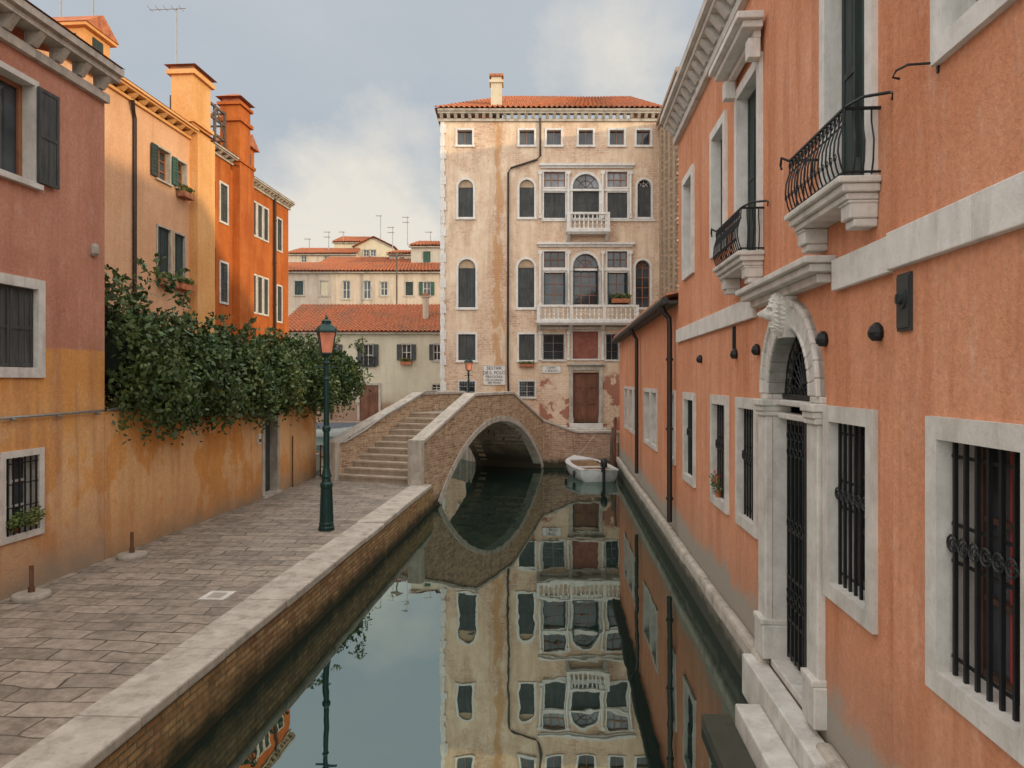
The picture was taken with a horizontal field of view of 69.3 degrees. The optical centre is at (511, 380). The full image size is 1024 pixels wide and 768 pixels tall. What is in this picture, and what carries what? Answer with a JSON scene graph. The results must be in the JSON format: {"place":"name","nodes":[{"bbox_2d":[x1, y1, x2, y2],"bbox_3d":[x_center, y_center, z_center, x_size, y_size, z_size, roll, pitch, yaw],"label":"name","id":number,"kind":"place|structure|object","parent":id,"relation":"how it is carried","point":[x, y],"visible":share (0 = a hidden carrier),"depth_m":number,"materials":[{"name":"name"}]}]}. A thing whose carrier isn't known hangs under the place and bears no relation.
{"place":"outdoors","nodes":[
{"label":"outdoors","id":0,"kind":"place"},
{"bbox_2d":[0,476,408,767],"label":"pavement","id":1,"kind":"structure","parent":0,"point":[76,643],"depth_m":9.68,"materials":[{"name":"stone"}]},
{"bbox_2d":[10,565,51,603],"bbox_3d":[-6.391,2.679,9.851,0.470,0.438,0.470,0,0,0],"label":"post base","id":2,"kind":"object","parent":1,"relation":"on","point":[31,594],"visible":1,"depth_m":9.79,"materials":[{"name":"stone"}]},
{"bbox_2d":[116,532,147,560],"bbox_3d":[-6.216,2.689,12.115,0.470,0.418,0.470,0,0,0],"label":"post base","id":3,"kind":"object","parent":1,"relation":"on","point":[132,554],"visible":1,"depth_m":12.04,"materials":[{"name":"stone"}]},
{"bbox_2d":[105,399,315,559],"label":"garden wall","id":4,"kind":"structure","parent":1,"relation":"on","point":[155,488],"depth_m":14.78,"materials":[{"name":"orange paint"}]},
{"bbox_2d":[262,411,282,497],"bbox_3d":[-6.182,1.775,18.781,0.320,2.250,1.100,0,0,4],"label":"door","id":5,"kind":"structure","parent":4,"relation":"in","point":[271,436],"depth_m":19.17,"materials":[{"name":"grey paint"}]},
{"bbox_2d":[197,591,235,599],"bbox_3d":[-3.977,2.901,9.997,0.350,0.018,0.400,0,0,4],"label":"drain cover","id":6,"kind":"object","parent":1,"relation":"on","point":[216,595],"visible":1,"depth_m":9.96,"materials":[{"name":"stone"}]},
{"bbox_2d":[314,315,338,531],"bbox_3d":[-3.600,0.815,14.370,0.451,4.170,0.451,0,0,0],"label":"street lamp","id":7,"kind":"object","parent":1,"relation":"on","point":[326,330],"visible":1,"depth_m":14.30,"materials":[{"name":"green metal"}]},
{"bbox_2d":[94,486,432,767],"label":"quay wall","id":8,"kind":"structure","parent":0,"point":[173,732],"depth_m":8.51,"materials":[{"name":"brick"}]},
{"bbox_2d":[2,484,431,767],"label":"kerb","id":9,"kind":"structure","parent":8,"relation":"on","point":[95,734],"depth_m":7.52,"materials":[{"name":"stone"}]},
{"bbox_2d":[28,0,703,250],"label":"sky","id":10,"kind":"structure","parent":0,"point":[344,94],"materials":[{"name":"grey"}]},
{"bbox_2d":[391,252,402,304],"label":"utility pole","id":11,"kind":"object","parent":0,"point":[396,253],"visible":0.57,"depth_m":61.95,"materials":[{"name":"grey wood"}]},
{"bbox_2d":[171,437,747,767],"bbox_3d":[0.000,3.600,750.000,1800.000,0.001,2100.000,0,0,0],"label":"water","id":12,"kind":"structure","parent":0,"point":[495,617],"depth_m":9.66,"materials":[{"name":"liquid"}]},
{"bbox_2d":[316,422,359,436],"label":"moored boat","id":13,"kind":"object","parent":12,"relation":"on","point":[337,428],"visible":0.26,"depth_m":47.20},
{"bbox_2d":[330,391,543,506],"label":"stone bridge","id":14,"kind":"structure","parent":12,"relation":"in","point":[421,438],"depth_m":23.22,"materials":[{"name":"brick"}]},
{"bbox_2d":[543,419,617,467],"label":"brick canal wall","id":15,"kind":"structure","parent":12,"relation":"in","point":[561,444],"depth_m":30.66,"materials":[{"name":"brick"}]},
{"bbox_2d":[565,434,618,482],"bbox_3d":[2.799,3.045,28.180,1.694,1.711,4.450,0,0,-5],"label":"motor boat","id":16,"kind":"object","parent":12,"relation":"on","point":[584,469],"visible":0.98,"depth_m":26.58,"materials":[{"name":"white plastic"}]},
{"bbox_2d":[612,417,616,466],"bbox_3d":[4.056,2.924,29.310,0.187,2.953,0.132,0,0,-22],"label":"mooring pole","id":17,"kind":"object","parent":12,"relation":"in","point":[614,444],"visible":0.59,"depth_m":29.25,"materials":[{"name":"brown wood"}]},
{"bbox_2d":[461,442,618,461],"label":"campo pavement","id":18,"kind":"structure","parent":0,"point":[468,455],"depth_m":33.19,"materials":[{"name":"stone"}]},
{"bbox_2d":[464,356,472,392],"bbox_3d":[-1.950,0.741,33.200,0.402,3.718,0.402,0,0,0],"label":"street lamp","id":19,"kind":"object","parent":18,"relation":"on","point":[468,361],"visible":0.51,"depth_m":33.14,"materials":[{"name":"green metal"}]},
{"bbox_2d":[316,422,797,623],"bbox_3d":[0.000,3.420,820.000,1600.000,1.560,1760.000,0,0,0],"label":"ground","id":20,"kind":"structure","parent":0,"point":[317,461],"depth_m":29.60,"materials":[{"name":"stone"}]},
{"bbox_2d":[0,0,124,600],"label":"pink house","id":21,"kind":"structure","parent":20,"relation":"on","point":[52,285],"depth_m":10.69,"materials":[{"name":"paint"}]},
{"bbox_2d":[0,447,44,545],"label":"window","id":22,"kind":"structure","parent":21,"relation":"in","point":[22,472],"depth_m":10.21,"materials":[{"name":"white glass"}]},
{"bbox_2d":[0,272,45,377],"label":"window","id":23,"kind":"structure","parent":21,"relation":"in","point":[22,299],"depth_m":10.21,"materials":[{"name":"stone"}]},
{"bbox_2d":[5,505,46,532],"bbox_3d":[-6.695,1.899,10.129,0.327,0.342,0.687,0,0,0],"label":"potted plant","id":24,"kind":"object","parent":21,"relation":"on","point":[17,519],"visible":1,"depth_m":10.10,"materials":[{"name":"green plant"}]},
{"bbox_2d":[0,60,59,190],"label":"window","id":25,"kind":"structure","parent":21,"relation":"in","point":[29,113],"depth_m":10.36,"materials":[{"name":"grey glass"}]},
{"bbox_2d":[37,15,216,407],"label":"peach house","id":26,"kind":"structure","parent":20,"relation":"on","point":[157,152],"depth_m":20.22,"materials":[{"name":"paint"}]},
{"bbox_2d":[151,142,173,186],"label":"window","id":27,"kind":"structure","parent":26,"relation":"in","point":[160,157],"depth_m":20.50,"materials":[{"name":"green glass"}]},
{"bbox_2d":[156,224,171,275],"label":"window","id":28,"kind":"structure","parent":26,"relation":"in","point":[163,234],"depth_m":20.57,"materials":[{"name":"green wood"}]},
{"bbox_2d":[159,271,178,287],"bbox_3d":[-9.452,-2.795,20.395,0.291,0.390,0.855,0,0,0],"label":"window planter","id":29,"kind":"object","parent":26,"relation":"attached to","point":[168,275],"visible":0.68,"depth_m":20.18,"materials":[{"name":"ceramic"}]},
{"bbox_2d":[173,231,185,281],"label":"window","id":30,"kind":"structure","parent":26,"relation":"in","point":[179,240],"depth_m":21.33,"materials":[{"name":"green wood"}]},
{"bbox_2d":[172,156,187,189],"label":"window","id":31,"kind":"structure","parent":26,"relation":"in","point":[179,167],"depth_m":21.50,"materials":[{"name":"green glass"}]},
{"bbox_2d":[176,276,194,291],"bbox_3d":[-9.386,-2.800,21.290,0.329,0.399,0.828,0,0,0],"label":"window planter","id":32,"kind":"object","parent":26,"relation":"attached to","point":[184,284],"visible":0.91,"depth_m":21.20,"materials":[{"name":"ceramic"}]},
{"bbox_2d":[177,184,194,200],"bbox_3d":[-9.385,-5.449,21.333,0.299,0.398,0.742,0,0,0],"label":"window planter","id":33,"kind":"object","parent":26,"relation":"attached to","point":[184,191],"visible":1,"depth_m":21.20,"materials":[{"name":"ceramic"}]},
{"bbox_2d":[170,94,294,343],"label":"burnt orange house","id":34,"kind":"structure","parent":20,"relation":"on","point":[251,244],"depth_m":25.12,"materials":[{"name":"paint"}]},
{"bbox_2d":[219,180,228,225],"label":"window","id":35,"kind":"structure","parent":34,"relation":"in","point":[223,187],"depth_m":24.02,"materials":[{"name":"grey glass"}]},
{"bbox_2d":[219,260,228,304],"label":"window","id":36,"kind":"structure","parent":34,"relation":"in","point":[223,266],"depth_m":24.03,"materials":[{"name":"grey glass"}]},
{"bbox_2d":[257,202,262,239],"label":"window","id":37,"kind":"structure","parent":34,"relation":"in","point":[259,207],"depth_m":26.88,"materials":[{"name":"white glass"}]},
{"bbox_2d":[257,275,262,314],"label":"window","id":38,"kind":"structure","parent":34,"relation":"in","point":[259,278],"depth_m":26.88,"materials":[{"name":"white glass"}]},
{"bbox_2d":[263,206,268,242],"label":"window","id":39,"kind":"structure","parent":34,"relation":"in","point":[265,210],"depth_m":27.42,"materials":[{"name":"white glass"}]},
{"bbox_2d":[263,277,268,316],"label":"window","id":40,"kind":"structure","parent":34,"relation":"in","point":[265,280],"depth_m":27.42,"materials":[{"name":"white glass"}]},
{"bbox_2d":[276,216,282,252],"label":"window","id":41,"kind":"structure","parent":34,"relation":"in","point":[279,224],"depth_m":28.77,"materials":[{"name":"white glass"}]},
{"bbox_2d":[276,284,282,322],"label":"window","id":42,"kind":"structure","parent":34,"relation":"in","point":[279,289],"depth_m":28.77,"materials":[{"name":"white glass"}]},
{"bbox_2d":[105,252,373,445],"bbox_3d":[-6.638,0.333,17.653,3.688,5.185,12.156,0,0,6],"label":"wisteria vine","id":43,"kind":"object","parent":20,"relation":"on","point":[162,372],"visible":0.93,"depth_m":14.22,"materials":[{"name":"green plant"}]},
{"bbox_2d":[288,248,359,262],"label":"town house","id":44,"kind":"structure","parent":20,"relation":"on","point":[307,255],"depth_m":80.00,"materials":[{"name":"beige paint"}]},
{"bbox_2d":[332,236,369,247],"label":"town house","id":45,"kind":"structure","parent":20,"relation":"on","point":[349,241],"depth_m":90.05,"materials":[{"name":"yellow paint"}]},
{"bbox_2d":[288,292,439,420],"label":"cream house","id":46,"kind":"structure","parent":20,"relation":"on","point":[392,334],"depth_m":52.00,"materials":[{"name":"paint"}]},
{"bbox_2d":[357,343,377,365],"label":"window","id":47,"kind":"structure","parent":46,"relation":"in","point":[371,349],"depth_m":51.97,"materials":[{"name":"clear glass"}]},
{"bbox_2d":[357,383,380,419],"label":"door","id":48,"kind":"structure","parent":46,"relation":"in","point":[370,404],"depth_m":51.97,"materials":[{"name":"brown wood"}]},
{"bbox_2d":[397,343,415,361],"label":"window","id":49,"kind":"structure","parent":46,"relation":"in","point":[404,350],"depth_m":51.97,"materials":[{"name":"clear glass"}]},
{"bbox_2d":[429,343,439,361],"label":"window","id":50,"kind":"structure","parent":46,"relation":"in","point":[434,348],"depth_m":52.11,"materials":[{"name":"clear glass"}]},
{"bbox_2d":[288,262,439,315],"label":"town house","id":51,"kind":"structure","parent":20,"relation":"on","point":[340,283],"depth_m":64.00,"materials":[{"name":"beige paint"}]},
{"bbox_2d":[293,280,304,295],"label":"window","id":52,"kind":"structure","parent":51,"relation":"in","point":[298,284],"depth_m":64.05,"materials":[{"name":"green wood"}]},
{"bbox_2d":[319,280,329,296],"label":"window","id":53,"kind":"structure","parent":51,"relation":"in","point":[324,285],"depth_m":64.05,"materials":[{"name":"beige glass"}]},
{"bbox_2d":[341,280,350,299],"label":"window","id":54,"kind":"structure","parent":51,"relation":"in","point":[345,284],"depth_m":64.11,"materials":[{"name":"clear glass"}]},
{"bbox_2d":[362,280,371,299],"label":"window","id":55,"kind":"structure","parent":51,"relation":"in","point":[366,284],"depth_m":64.11,"materials":[{"name":"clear glass"}]},
{"bbox_2d":[379,281,388,296],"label":"window","id":56,"kind":"structure","parent":51,"relation":"in","point":[383,285],"depth_m":63.99,"materials":[{"name":"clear glass"}]},
{"bbox_2d":[404,281,413,296],"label":"window","id":57,"kind":"structure","parent":51,"relation":"in","point":[408,285],"depth_m":64.05,"materials":[{"name":"green wood"}]},
{"bbox_2d":[419,281,433,296],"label":"window","id":58,"kind":"structure","parent":51,"relation":"in","point":[424,286],"depth_m":63.97,"materials":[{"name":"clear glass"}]},
{"bbox_2d":[320,256,410,262],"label":"town house","id":59,"kind":"structure","parent":20,"relation":"on","point":[344,259],"depth_m":75.54,"materials":[{"name":"tile"}]},
{"bbox_2d":[352,236,397,256],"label":"town house","id":60,"kind":"structure","parent":20,"relation":"on","point":[373,246],"depth_m":84.00,"materials":[{"name":"yellow paint"}]},
{"bbox_2d":[386,250,410,258],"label":"town house","id":61,"kind":"structure","parent":20,"relation":"on","point":[406,254],"depth_m":76.00,"materials":[{"name":"grey paint"}]},
{"bbox_2d":[408,240,439,262],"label":"town house","id":62,"kind":"structure","parent":20,"relation":"on","point":[425,251],"depth_m":70.00,"materials":[{"name":"beige paint"}]},
{"bbox_2d":[422,250,431,262],"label":"window","id":63,"kind":"structure","parent":62,"relation":"in","point":[426,254],"depth_m":70.03,"materials":[{"name":"green wood"}]},
{"bbox_2d":[434,73,661,432],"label":"cream palazzo","id":64,"kind":"structure","parent":20,"relation":"on","point":[549,236],"depth_m":38.00,"materials":[{"name":"beige paint"}]},
{"bbox_2d":[455,128,474,146],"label":"window","id":65,"kind":"structure","parent":64,"relation":"in","point":[464,137],"depth_m":38.22,"materials":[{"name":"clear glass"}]},
{"bbox_2d":[455,177,475,219],"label":"window","id":66,"kind":"structure","parent":64,"relation":"in","point":[465,187],"depth_m":38.06,"materials":[{"name":"grey glass"}]},
{"bbox_2d":[455,257,477,309],"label":"window","id":67,"kind":"structure","parent":64,"relation":"in","point":[466,267],"depth_m":38.07,"materials":[{"name":"grey wood"}]},
{"bbox_2d":[456,332,477,361],"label":"window","id":68,"kind":"structure","parent":64,"relation":"in","point":[466,342],"depth_m":38.04,"materials":[{"name":"grey glass"}]},
{"bbox_2d":[458,380,476,392],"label":"window","id":69,"kind":"structure","parent":64,"relation":"in","point":[462,384],"depth_m":38.03,"materials":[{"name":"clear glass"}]},
{"bbox_2d":[483,365,505,384],"bbox_3d":[-0.914,-0.273,37.978,1.164,1.021,0.035,0,0,0],"label":"street name sign","id":70,"kind":"object","parent":64,"relation":"attached to","point":[494,374],"visible":1,"depth_m":37.97,"materials":[{"name":"white stone"}]},
{"bbox_2d":[515,257,536,309],"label":"window","id":71,"kind":"structure","parent":64,"relation":"in","point":[525,266],"depth_m":38.07,"materials":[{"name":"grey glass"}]},
{"bbox_2d":[516,332,536,361],"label":"window","id":72,"kind":"structure","parent":64,"relation":"in","point":[526,341],"depth_m":38.04,"materials":[{"name":"grey glass"}]},
{"bbox_2d":[517,128,536,146],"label":"window","id":73,"kind":"structure","parent":64,"relation":"in","point":[526,137],"depth_m":38.18,"materials":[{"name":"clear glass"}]},
{"bbox_2d":[517,177,536,219],"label":"window","id":74,"kind":"structure","parent":64,"relation":"in","point":[526,187],"depth_m":38.06,"materials":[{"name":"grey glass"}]},
{"bbox_2d":[518,380,536,398],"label":"window","id":75,"kind":"structure","parent":64,"relation":"in","point":[526,388],"depth_m":38.03,"materials":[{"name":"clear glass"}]},
{"bbox_2d":[542,366,560,372],"bbox_3d":[2.019,-0.570,37.978,0.998,0.380,0.035,0,0,0],"label":"street name sign","id":76,"kind":"object","parent":64,"relation":"attached to","point":[551,369],"visible":1,"depth_m":37.97,"materials":[{"name":"white stone"}]},
{"bbox_2d":[541,333,565,360],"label":"window","id":77,"kind":"structure","parent":64,"relation":"in","point":[553,344],"depth_m":38.16,"materials":[{"name":"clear glass"}]},
{"bbox_2d":[544,128,563,146],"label":"window","id":78,"kind":"structure","parent":64,"relation":"in","point":[553,136],"depth_m":38.18,"materials":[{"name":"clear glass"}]},
{"bbox_2d":[542,191,566,218],"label":"window","id":79,"kind":"structure","parent":64,"relation":"in","point":[554,202],"depth_m":38.05,"materials":[{"name":"grey glass"}]},
{"bbox_2d":[543,170,566,187],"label":"window","id":80,"kind":"structure","parent":64,"relation":"in","point":[551,178],"depth_m":38.15,"materials":[{"name":"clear glass"}]},
{"bbox_2d":[543,250,566,267],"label":"window","id":81,"kind":"structure","parent":64,"relation":"in","point":[551,258],"depth_m":38.15,"materials":[{"name":"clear glass"}]},
{"bbox_2d":[543,271,566,304],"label":"window","id":82,"kind":"structure","parent":64,"relation":"in","point":[554,282],"depth_m":38.25,"materials":[{"name":"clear glass"}]},
{"bbox_2d":[571,330,599,360],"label":"window","id":83,"kind":"structure","parent":64,"relation":"in","point":[585,344],"depth_m":38.08,"materials":[{"name":"stone"}]},
{"bbox_2d":[576,128,595,146],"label":"window","id":84,"kind":"structure","parent":64,"relation":"in","point":[585,136],"depth_m":38.18,"materials":[{"name":"clear glass"}]},
{"bbox_2d":[570,171,601,220],"bbox_3d":[3.788,-9.454,38.040,1.674,2.536,0.240,0,0,0],"label":"window","id":85,"kind":"structure","parent":64,"relation":"in","point":[580,201],"depth_m":38.05,"materials":[{"name":"clear glass"}]},
{"bbox_2d":[571,251,600,307],"bbox_3d":[3.776,-5.191,38.020,1.602,2.893,0.480,0,0,0],"label":"window","id":86,"kind":"structure","parent":64,"relation":"in","point":[585,285],"depth_m":38.25,"materials":[{"name":"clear glass"}]},
{"bbox_2d":[567,363,604,422],"bbox_3d":[3.788,0.677,37.975,1.906,3.121,0.450,0,0,0],"label":"door","id":87,"kind":"structure","parent":64,"relation":"in","point":[583,387],"depth_m":38.12,"materials":[{"name":"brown wood"}]},
{"bbox_2d":[604,333,618,360],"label":"window","id":88,"kind":"structure","parent":64,"relation":"in","point":[611,349],"depth_m":38.02,"materials":[{"name":"clear glass"}]},
{"bbox_2d":[607,128,626,146],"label":"window","id":89,"kind":"structure","parent":64,"relation":"in","point":[616,136],"depth_m":38.18,"materials":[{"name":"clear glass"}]},
{"bbox_2d":[606,170,628,187],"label":"window","id":90,"kind":"structure","parent":64,"relation":"in","point":[614,178],"depth_m":38.15,"materials":[{"name":"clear glass"}]},
{"bbox_2d":[606,191,628,218],"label":"window","id":91,"kind":"structure","parent":64,"relation":"in","point":[617,202],"depth_m":38.05,"materials":[{"name":"clear glass"}]},
{"bbox_2d":[606,250,628,267],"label":"window","id":92,"kind":"structure","parent":64,"relation":"in","point":[614,258],"depth_m":38.15,"materials":[{"name":"clear glass"}]},
{"bbox_2d":[606,271,628,304],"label":"window","id":93,"kind":"structure","parent":64,"relation":"in","point":[617,282],"depth_m":38.25,"materials":[{"name":"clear glass"}]},
{"bbox_2d":[610,293,631,302],"bbox_3d":[5.552,-4.225,37.835,1.114,0.517,0.395,0,0,0],"label":"window planter","id":94,"kind":"object","parent":64,"relation":"attached to","point":[618,299],"visible":1,"depth_m":37.68,"materials":[{"name":"ceramic"}]},
{"bbox_2d":[633,258,651,309],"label":"window","id":95,"kind":"structure","parent":64,"relation":"in","point":[642,269],"depth_m":38.18,"materials":[{"name":"clear glass"}]},
{"bbox_2d":[634,128,652,146],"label":"window","id":96,"kind":"structure","parent":64,"relation":"in","point":[643,136],"depth_m":38.18,"materials":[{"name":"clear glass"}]},
{"bbox_2d":[635,177,653,218],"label":"window","id":97,"kind":"structure","parent":64,"relation":"in","point":[644,186],"depth_m":38.06,"materials":[{"name":"clear glass"}]},
{"bbox_2d":[611,290,677,535],"bbox_3d":[6.572,0.271,21.712,6.325,6.058,15.090,0,0,4],"label":"orange annex","id":98,"kind":"object","parent":20,"relation":"on","point":[648,397],"visible":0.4,"depth_m":18.46,"materials":[{"name":"paint"}]},
{"bbox_2d":[624,386,627,429],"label":"window","id":99,"kind":"structure","parent":98,"relation":"in","point":[625,387],"depth_m":26.74,"materials":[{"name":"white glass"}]},
{"bbox_2d":[629,386,632,433],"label":"window","id":100,"kind":"structure","parent":98,"relation":"in","point":[630,388],"depth_m":24.94,"materials":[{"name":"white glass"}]},
{"bbox_2d":[644,388,649,446],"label":"window","id":101,"kind":"structure","parent":98,"relation":"in","point":[646,390],"depth_m":20.35,"materials":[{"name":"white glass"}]},
{"bbox_2d":[650,388,657,451],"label":"window","id":102,"kind":"structure","parent":98,"relation":"in","point":[653,392],"depth_m":18.75,"materials":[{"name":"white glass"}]},
{"bbox_2d":[672,390,675,465],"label":"window","id":103,"kind":"structure","parent":98,"relation":"in","point":[673,391],"depth_m":14.82,"materials":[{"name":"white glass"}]},
{"bbox_2d":[656,67,678,296],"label":"brick church building","id":104,"kind":"structure","parent":20,"relation":"on","point":[668,215],"depth_m":34.07,"materials":[{"name":"brick"}]},
{"bbox_2d":[616,0,1023,767],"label":"orange canal house","id":105,"kind":"structure","parent":20,"relation":"on","point":[844,552],"depth_m":5.68,"materials":[{"name":"paint"}]},
{"bbox_2d":[682,164,694,280],"bbox_3d":[3.228,-2.765,13.149,0.255,1.850,1.090,0,0,4],"label":"window","id":106,"kind":"structure","parent":105,"relation":"in","point":[688,182],"depth_m":13.56,"materials":[{"name":"white glass"}]},
{"bbox_2d":[682,392,695,487],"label":"window","id":107,"kind":"structure","parent":105,"relation":"in","point":[688,398],"depth_m":13.27,"materials":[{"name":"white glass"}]},
{"bbox_2d":[709,469,722,497],"bbox_3d":[2.942,1.479,10.703,0.177,0.403,0.350,0,0,0],"label":"potted geranium","id":108,"kind":"object","parent":105,"relation":"on","point":[717,492],"visible":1,"depth_m":10.64,"materials":[{"name":"green plant"}]},
{"bbox_2d":[709,110,727,258],"bbox_3d":[3.054,-2.755,10.595,0.255,1.870,1.030,0,0,4],"label":"window","id":109,"kind":"structure","parent":105,"relation":"in","point":[718,137],"depth_m":10.98,"materials":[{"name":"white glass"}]},
{"bbox_2d":[710,395,728,514],"bbox_3d":[3.072,1.010,10.539,0.290,1.600,1.120,0,0,4],"label":"window","id":110,"kind":"structure","parent":105,"relation":"in","point":[719,404],"depth_m":10.61,"materials":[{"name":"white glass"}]},
{"bbox_2d":[709,10,763,251],"bbox_3d":[2.786,-2.700,8.922,0.626,2.720,1.635,0,0,0],"label":"window","id":111,"kind":"structure","parent":105,"relation":"in","point":[741,44],"depth_m":9.04,"materials":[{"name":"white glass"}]},
{"bbox_2d":[735,397,757,538],"bbox_3d":[2.965,1.010,8.962,0.290,1.600,1.040,0,0,4],"label":"window","id":112,"kind":"structure","parent":105,"relation":"in","point":[746,418],"depth_m":9.15,"materials":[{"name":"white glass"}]},
{"bbox_2d":[819,0,877,187],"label":"window","id":113,"kind":"structure","parent":105,"relation":"in","point":[848,29],"depth_m":6.08,"materials":[{"name":"white glass"}]},
{"bbox_2d":[822,405,877,634],"bbox_3d":[2.749,1.010,5.779,0.290,1.600,1.020,0,0,4],"label":"window","id":114,"kind":"structure","parent":105,"relation":"in","point":[849,435],"depth_m":5.88,"materials":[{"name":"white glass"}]},
{"bbox_2d":[930,0,1016,66],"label":"window","id":115,"kind":"structure","parent":105,"relation":"in","point":[953,23],"depth_m":4.14,"materials":[{"name":"white stone"}]},
{"bbox_2d":[925,416,1023,766],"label":"window","id":116,"kind":"structure","parent":105,"relation":"in","point":[974,469],"depth_m":4.07,"materials":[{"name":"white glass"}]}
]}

